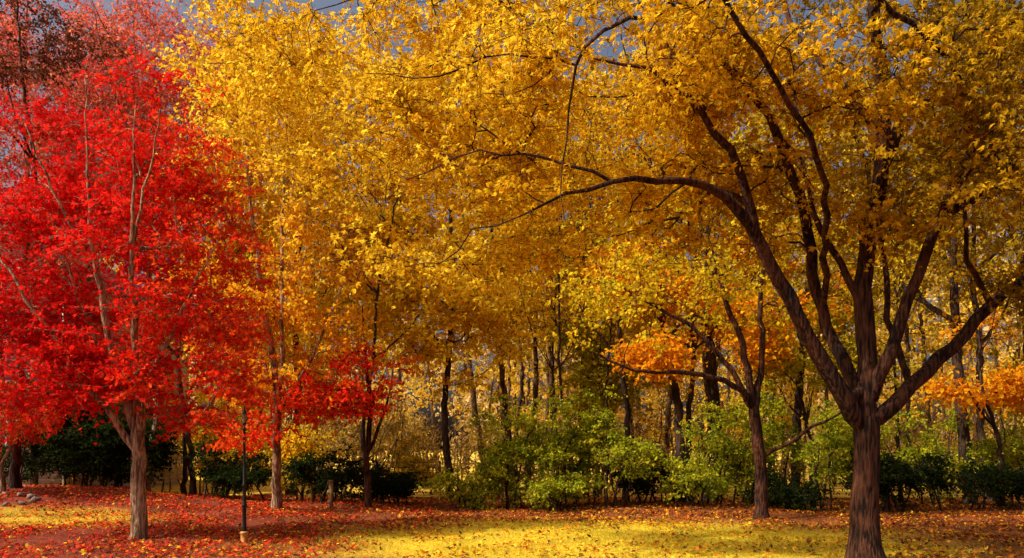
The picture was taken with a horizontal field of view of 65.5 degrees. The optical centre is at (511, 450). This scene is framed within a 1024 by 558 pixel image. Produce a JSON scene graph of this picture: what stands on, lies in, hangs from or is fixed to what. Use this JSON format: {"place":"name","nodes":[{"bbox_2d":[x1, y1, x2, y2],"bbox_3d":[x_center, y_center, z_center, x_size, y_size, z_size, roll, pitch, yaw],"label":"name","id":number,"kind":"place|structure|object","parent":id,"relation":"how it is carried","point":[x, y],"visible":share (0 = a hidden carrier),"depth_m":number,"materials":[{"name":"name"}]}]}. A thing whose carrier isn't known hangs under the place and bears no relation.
{"place":"outdoors","nodes":[
{"label":"outdoors","id":0,"kind":"place"},
{"bbox_2d":[0,451,1023,557],"bbox_3d":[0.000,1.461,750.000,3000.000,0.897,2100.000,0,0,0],"label":"ground","id":1,"kind":"structure","parent":0,"point":[254,522],"depth_m":15.90,"materials":[{"name":"red plant"}]},
{"bbox_2d":[1,492,41,506],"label":"stone edging","id":2,"kind":"object","parent":1,"relation":"on","point":[33,498],"visible":0.95,"depth_m":19.85,"materials":[{"name":"grey stone"}]},
{"bbox_2d":[0,378,66,492],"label":"japanese maple tree","id":3,"kind":"object","parent":1,"relation":"on","point":[17,431],"visible":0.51,"depth_m":20.58,"materials":[{"name":"red plant"}]},
{"bbox_2d":[0,374,98,485],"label":"evergreen shrub","id":4,"kind":"object","parent":1,"relation":"on","point":[25,464],"visible":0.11,"depth_m":23.56,"materials":[{"name":"green plant"}]},
{"bbox_2d":[0,0,143,488],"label":"oak tree","id":5,"kind":"object","parent":1,"relation":"on","point":[14,478],"visible":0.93,"depth_m":20.86,"materials":[{"name":"brown plant"}]},
{"bbox_2d":[21,388,163,487],"bbox_3d":[-12.724,-0.625,23.884,4.517,3.723,2.182,0,0,0],"label":"evergreen shrub","id":6,"kind":"object","parent":1,"relation":"on","point":[103,416],"visible":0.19,"depth_m":23.51,"materials":[{"name":"green plant"}]},
{"bbox_2d":[0,0,186,485],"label":"bare maple tree","id":7,"kind":"object","parent":1,"relation":"on","point":[14,30],"visible":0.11,"depth_m":23.64,"materials":[{"name":"red plant"}]},
{"bbox_2d":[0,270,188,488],"bbox_3d":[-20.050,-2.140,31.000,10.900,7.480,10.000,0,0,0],"label":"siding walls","id":8,"kind":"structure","parent":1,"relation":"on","point":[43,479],"depth_m":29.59,"materials":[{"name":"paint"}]},
{"bbox_2d":[29,403,185,489],"bbox_3d":[-11.760,-0.226,23.303,4.117,2.949,2.370,0,0,-23],"label":"evergreen shrub","id":9,"kind":"object","parent":1,"relation":"on","point":[104,458],"visible":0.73,"depth_m":22.96,"materials":[{"name":"green plant"}]},
{"bbox_2d":[3,0,288,491],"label":"bare maple tree","id":10,"kind":"object","parent":1,"relation":"on","point":[167,95],"visible":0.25,"depth_m":22.50,"materials":[{"name":"red plant"}]},
{"bbox_2d":[0,37,304,539],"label":"red maple tree","id":11,"kind":"object","parent":1,"relation":"on","point":[92,370],"visible":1,"depth_m":14.05,"materials":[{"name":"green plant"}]},
{"bbox_2d":[113,43,266,493],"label":"woodland tree","id":12,"kind":"object","parent":1,"relation":"on","point":[183,483],"visible":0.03,"depth_m":24.48,"materials":[{"name":"plant"}]},
{"bbox_2d":[109,66,279,495],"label":"woodland tree","id":13,"kind":"object","parent":1,"relation":"on","point":[192,488],"visible":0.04,"depth_m":23.91,"materials":[{"name":"plant"}]},
{"bbox_2d":[164,386,272,494],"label":"golden shrub","id":14,"kind":"object","parent":1,"relation":"on","point":[208,434],"visible":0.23,"depth_m":25.66,"materials":[{"name":"yellow plant"}]},
{"bbox_2d":[181,436,271,499],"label":"evergreen shrub","id":15,"kind":"object","parent":1,"relation":"on","point":[224,476],"visible":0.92,"depth_m":23.08,"materials":[{"name":"green plant"}]},
{"bbox_2d":[240,406,248,543],"bbox_3d":[-4.620,0.434,13.750,0.150,2.400,0.150,0,0,0],"label":"lamp post","id":16,"kind":"object","parent":1,"relation":"on","point":[244,532],"visible":0.92,"depth_m":13.73,"materials":[{"name":"brown metal"}]},
{"bbox_2d":[192,411,344,501],"bbox_3d":[-7.291,0.200,23.888,4.849,2.795,2.078,0,0,13],"label":"golden shrub","id":17,"kind":"object","parent":1,"relation":"on","point":[307,444],"visible":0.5,"depth_m":23.32,"materials":[{"name":"yellow plant"}]},
{"bbox_2d":[141,0,401,509],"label":"orange maple tree","id":18,"kind":"object","parent":1,"relation":"on","point":[290,210],"visible":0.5,"depth_m":20.08,"materials":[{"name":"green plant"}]},
{"bbox_2d":[166,7,450,494],"bbox_3d":[-6.817,-6.568,26.681,9.911,16.386,7.042,0,0,0],"label":"golden maple tree","id":19,"kind":"object","parent":1,"relation":"on","point":[325,295],"visible":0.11,"depth_m":26.34,"materials":[{"name":"yellow plant"}]},
{"bbox_2d":[202,306,421,507],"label":"red maple tree","id":20,"kind":"object","parent":1,"relation":"on","point":[368,398],"visible":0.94,"depth_m":20.16,"materials":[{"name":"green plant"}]},
{"bbox_2d":[266,442,377,503],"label":"evergreen shrub","id":21,"kind":"object","parent":1,"relation":"on","point":[307,470],"visible":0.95,"depth_m":22.64,"materials":[{"name":"green plant"}]},
{"bbox_2d":[328,480,333,508],"bbox_3d":[-4.750,1.220,20.900,0.130,0.860,0.130,0,0,0],"label":"wooden post","id":22,"kind":"object","parent":1,"relation":"on","point":[330,493],"visible":0.82,"depth_m":20.85,"materials":[{"name":"brown wood"}]},
{"bbox_2d":[285,28,457,457],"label":"woodland tree","id":23,"kind":"object","parent":1,"relation":"on","point":[374,328],"visible":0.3,"depth_m":23.38,"materials":[{"name":"yellow plant"}]},
{"bbox_2d":[335,457,427,504],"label":"evergreen shrub","id":24,"kind":"object","parent":1,"relation":"on","point":[394,486],"visible":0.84,"depth_m":22.47,"materials":[{"name":"green plant"}]},
{"bbox_2d":[332,431,445,495],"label":"golden shrub","id":25,"kind":"object","parent":1,"relation":"on","point":[403,459],"visible":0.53,"depth_m":25.39,"materials":[{"name":"yellow plant"}]},
{"bbox_2d":[261,38,599,498],"bbox_3d":[-2.699,-5.884,25.883,11.197,15.240,6.449,0,0,0],"label":"golden maple tree","id":26,"kind":"object","parent":1,"relation":"on","point":[431,346],"visible":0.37,"depth_m":24.98,"materials":[{"name":"yellow plant"}]},
{"bbox_2d":[415,456,527,510],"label":"green shrub","id":27,"kind":"object","parent":1,"relation":"on","point":[484,482],"visible":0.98,"depth_m":21.55,"materials":[{"name":"green plant"}]},
{"bbox_2d":[0,483,1023,557],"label":"fallen leaves","id":28,"kind":"object","parent":1,"relation":"on","point":[926,520],"visible":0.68,"depth_m":16.88,"materials":[{"name":"red plant"}]},
{"bbox_2d":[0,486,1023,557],"bbox_3d":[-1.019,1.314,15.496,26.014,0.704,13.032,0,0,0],"label":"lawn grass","id":29,"kind":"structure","parent":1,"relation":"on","point":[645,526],"depth_m":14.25,"materials":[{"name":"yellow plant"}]},
{"bbox_2d":[12,95,1023,469],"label":"distant tree line","id":30,"kind":"object","parent":1,"relation":"on","point":[466,399],"visible":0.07,"depth_m":69.93,"materials":[{"name":"yellow plant"}]},
{"bbox_2d":[22,0,1023,494],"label":"distant woodland","id":31,"kind":"object","parent":1,"relation":"on","point":[534,394],"visible":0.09,"depth_m":35.79,"materials":[{"name":"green plant"}]},
{"bbox_2d":[457,381,607,509],"bbox_3d":[0.574,-0.088,22.132,4.273,3.590,2.606,0,0,0],"label":"green shrub","id":32,"kind":"object","parent":1,"relation":"on","point":[514,452],"visible":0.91,"depth_m":21.87,"materials":[{"name":"green plant"}]},
{"bbox_2d":[49,377,1023,498],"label":"distant thicket","id":33,"kind":"object","parent":1,"relation":"on","point":[386,428],"visible":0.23,"depth_m":29.93,"materials":[{"name":"green plant"}]},
{"bbox_2d":[480,131,614,497],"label":"woodland tree","id":34,"kind":"object","parent":1,"relation":"on","point":[543,327],"visible":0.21,"depth_m":25.73,"materials":[{"name":"yellow plant"}]},
{"bbox_2d":[519,470,593,510],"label":"green shrub","id":35,"kind":"object","parent":1,"relation":"on","point":[547,489],"visible":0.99,"depth_m":20.99,"materials":[{"name":"green plant"}]},
{"bbox_2d":[496,383,627,505],"bbox_3d":[1.373,-0.107,22.633,3.793,3.541,2.498,0,0,0],"label":"green shrub","id":36,"kind":"object","parent":1,"relation":"on","point":[573,442],"visible":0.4,"depth_m":22.48,"materials":[{"name":"green plant"}]},
{"bbox_2d":[487,53,659,500],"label":"woodland tree","id":37,"kind":"object","parent":1,"relation":"on","point":[561,342],"visible":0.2,"depth_m":24.74,"materials":[{"name":"yellow plant"}]},
{"bbox_2d":[461,50,727,494],"bbox_3d":[3.284,-6.751,28.959,10.910,16.993,7.095,0,0,0],"label":"golden maple tree","id":38,"kind":"object","parent":1,"relation":"on","point":[551,318],"visible":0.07,"depth_m":28.48,"materials":[{"name":"yellow plant"}]},
{"bbox_2d":[172,0,1023,557],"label":"yellow maple tree","id":39,"kind":"object","parent":1,"relation":"on","point":[702,78],"visible":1,"depth_m":10.78,"materials":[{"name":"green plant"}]},
{"bbox_2d":[531,299,678,496],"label":"green maple tree","id":40,"kind":"object","parent":1,"relation":"on","point":[587,376],"visible":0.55,"depth_m":25.97,"materials":[{"name":"green plant"}]},
{"bbox_2d":[533,152,680,499],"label":"woodland tree","id":41,"kind":"object","parent":1,"relation":"on","point":[585,332],"visible":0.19,"depth_m":25.25,"materials":[{"name":"yellow plant"}]},
{"bbox_2d":[554,402,671,507],"bbox_3d":[2.878,0.148,22.070,2.725,2.995,2.989,0,0,-44],"label":"green shrub","id":42,"kind":"object","parent":1,"relation":"on","point":[623,443],"visible":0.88,"depth_m":21.82,"materials":[{"name":"green plant"}]},
{"bbox_2d":[538,71,704,501],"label":"woodland tree","id":43,"kind":"object","parent":1,"relation":"on","point":[626,405],"visible":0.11,"depth_m":24.25,"materials":[{"name":"plant"}]},
{"bbox_2d":[313,461,941,503],"bbox_3d":[3.503,1.008,24.195,19.096,1.462,0.100,0,0,0],"label":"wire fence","id":44,"kind":"object","parent":1,"relation":"on","point":[439,467],"visible":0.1,"depth_m":24.15,"materials":[{"name":"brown metal"}]},
{"bbox_2d":[598,446,711,503],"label":"evergreen shrub","id":45,"kind":"object","parent":1,"relation":"on","point":[638,485],"visible":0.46,"depth_m":23.16,"materials":[{"name":"green plant"}]},
{"bbox_2d":[573,4,747,502],"bbox_3d":[4.172,-6.111,23.487,5.933,15.571,4.746,0,0,21],"label":"woodland tree","id":46,"kind":"object","parent":1,"relation":"on","point":[678,405],"visible":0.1,"depth_m":23.36,"materials":[{"name":"plant"}]},
{"bbox_2d":[607,3,765,501],"bbox_3d":[5.227,-5.719,23.963,4.593,14.824,5.050,0,0,31],"label":"woodland tree","id":47,"kind":"object","parent":1,"relation":"on","point":[695,346],"visible":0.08,"depth_m":23.72,"materials":[{"name":"plant"}]},
{"bbox_2d":[655,451,734,507],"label":"green shrub","id":48,"kind":"object","parent":1,"relation":"on","point":[685,479],"visible":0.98,"depth_m":21.46,"materials":[{"name":"green plant"}]},
{"bbox_2d":[567,200,855,501],"bbox_3d":[6.314,-3.485,23.760,9.355,10.371,4.769,0,0,-15],"label":"orange maple tree","id":49,"kind":"object","parent":1,"relation":"on","point":[650,361],"visible":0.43,"depth_m":22.93,"materials":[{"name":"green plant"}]},
{"bbox_2d":[498,112,942,519],"bbox_3d":[4.716,-3.003,18.705,10.460,9.361,5.502,0,0,0],"label":"yellow maple tree","id":50,"kind":"object","parent":1,"relation":"on","point":[750,394],"visible":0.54,"depth_m":18.45,"materials":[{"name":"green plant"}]},
{"bbox_2d":[676,399,780,505],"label":"green shrub","id":51,"kind":"object","parent":1,"relation":"on","point":[722,444],"visible":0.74,"depth_m":22.17,"materials":[{"name":"green plant"}]},
{"bbox_2d":[716,380,818,506],"bbox_3d":[7.400,-0.144,23.151,3.114,3.625,3.103,0,0,0],"label":"green shrub","id":52,"kind":"object","parent":1,"relation":"on","point":[777,438],"visible":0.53,"depth_m":22.48,"materials":[{"name":"green plant"}]},
{"bbox_2d":[737,462,833,511],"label":"evergreen shrub","id":53,"kind":"object","parent":1,"relation":"on","point":[792,496],"visible":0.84,"depth_m":21.08,"materials":[{"name":"green plant"}]},
{"bbox_2d":[662,31,931,486],"bbox_3d":[10.077,-6.371,26.865,10.448,16.144,7.463,0,0,0],"label":"oak tree","id":54,"kind":"object","parent":1,"relation":"on","point":[846,300],"visible":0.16,"depth_m":26.68,"materials":[{"name":"yellow plant"}]},
{"bbox_2d":[729,268,924,501],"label":"green maple tree","id":55,"kind":"object","parent":1,"relation":"on","point":[850,342],"visible":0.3,"depth_m":24.42,"materials":[{"name":"green plant"}]},
{"bbox_2d":[792,395,898,508],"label":"green shrub","id":56,"kind":"object","parent":1,"relation":"on","point":[835,442],"visible":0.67,"depth_m":21.53,"materials":[{"name":"green plant"}]},
{"bbox_2d":[784,118,941,352],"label":"woodland tree","id":57,"kind":"object","parent":1,"relation":"on","point":[875,279],"visible":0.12,"depth_m":24.75,"materials":[{"name":"yellow plant"}]},
{"bbox_2d":[836,448,957,512],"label":"evergreen shrub","id":58,"kind":"object","parent":1,"relation":"on","point":[899,479],"visible":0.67,"depth_m":20.61,"materials":[{"name":"green plant"}]},
{"bbox_2d":[831,407,977,507],"bbox_3d":[11.161,0.088,22.677,4.771,3.136,2.336,0,0,-18],"label":"green shrub","id":59,"kind":"object","parent":1,"relation":"on","point":[925,437],"visible":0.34,"depth_m":22.79,"materials":[{"name":"green plant"}]},
{"bbox_2d":[787,0,1023,505],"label":"oak tree","id":60,"kind":"object","parent":1,"relation":"on","point":[954,275],"visible":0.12,"depth_m":22.58,"materials":[{"name":"yellow plant"}]},
{"bbox_2d":[832,41,979,499],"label":"woodland tree","id":61,"kind":"object","parent":1,"relation":"on","point":[876,309],"visible":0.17,"depth_m":24.27,"materials":[{"name":"yellow plant"}]},
{"bbox_2d":[890,8,1023,501],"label":"woodland tree","id":62,"kind":"object","parent":1,"relation":"on","point":[980,432],"visible":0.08,"depth_m":24.66,"materials":[{"name":"plant"}]},
{"bbox_2d":[892,453,1023,510],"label":"evergreen shrub","id":63,"kind":"object","parent":1,"relation":"on","point":[997,480],"visible":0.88,"depth_m":20.79,"materials":[{"name":"green plant"}]},
{"bbox_2d":[895,52,1023,425],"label":"oak tree","id":64,"kind":"object","parent":1,"relation":"on","point":[995,352],"visible":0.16,"depth_m":25.54,"materials":[{"name":"yellow plant"}]},
{"bbox_2d":[905,404,1023,506],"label":"green shrub","id":65,"kind":"object","parent":1,"relation":"on","point":[1016,456],"visible":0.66,"depth_m":22.14,"materials":[{"name":"green plant"}]},
{"bbox_2d":[917,249,1023,507],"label":"orange maple tree","id":66,"kind":"object","parent":1,"relation":"on","point":[1006,391],"visible":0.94,"depth_m":21.11,"materials":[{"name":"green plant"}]},
{"bbox_2d":[0,0,1023,450],"label":"sky","id":67,"kind":"structure","parent":0,"point":[316,4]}
]}

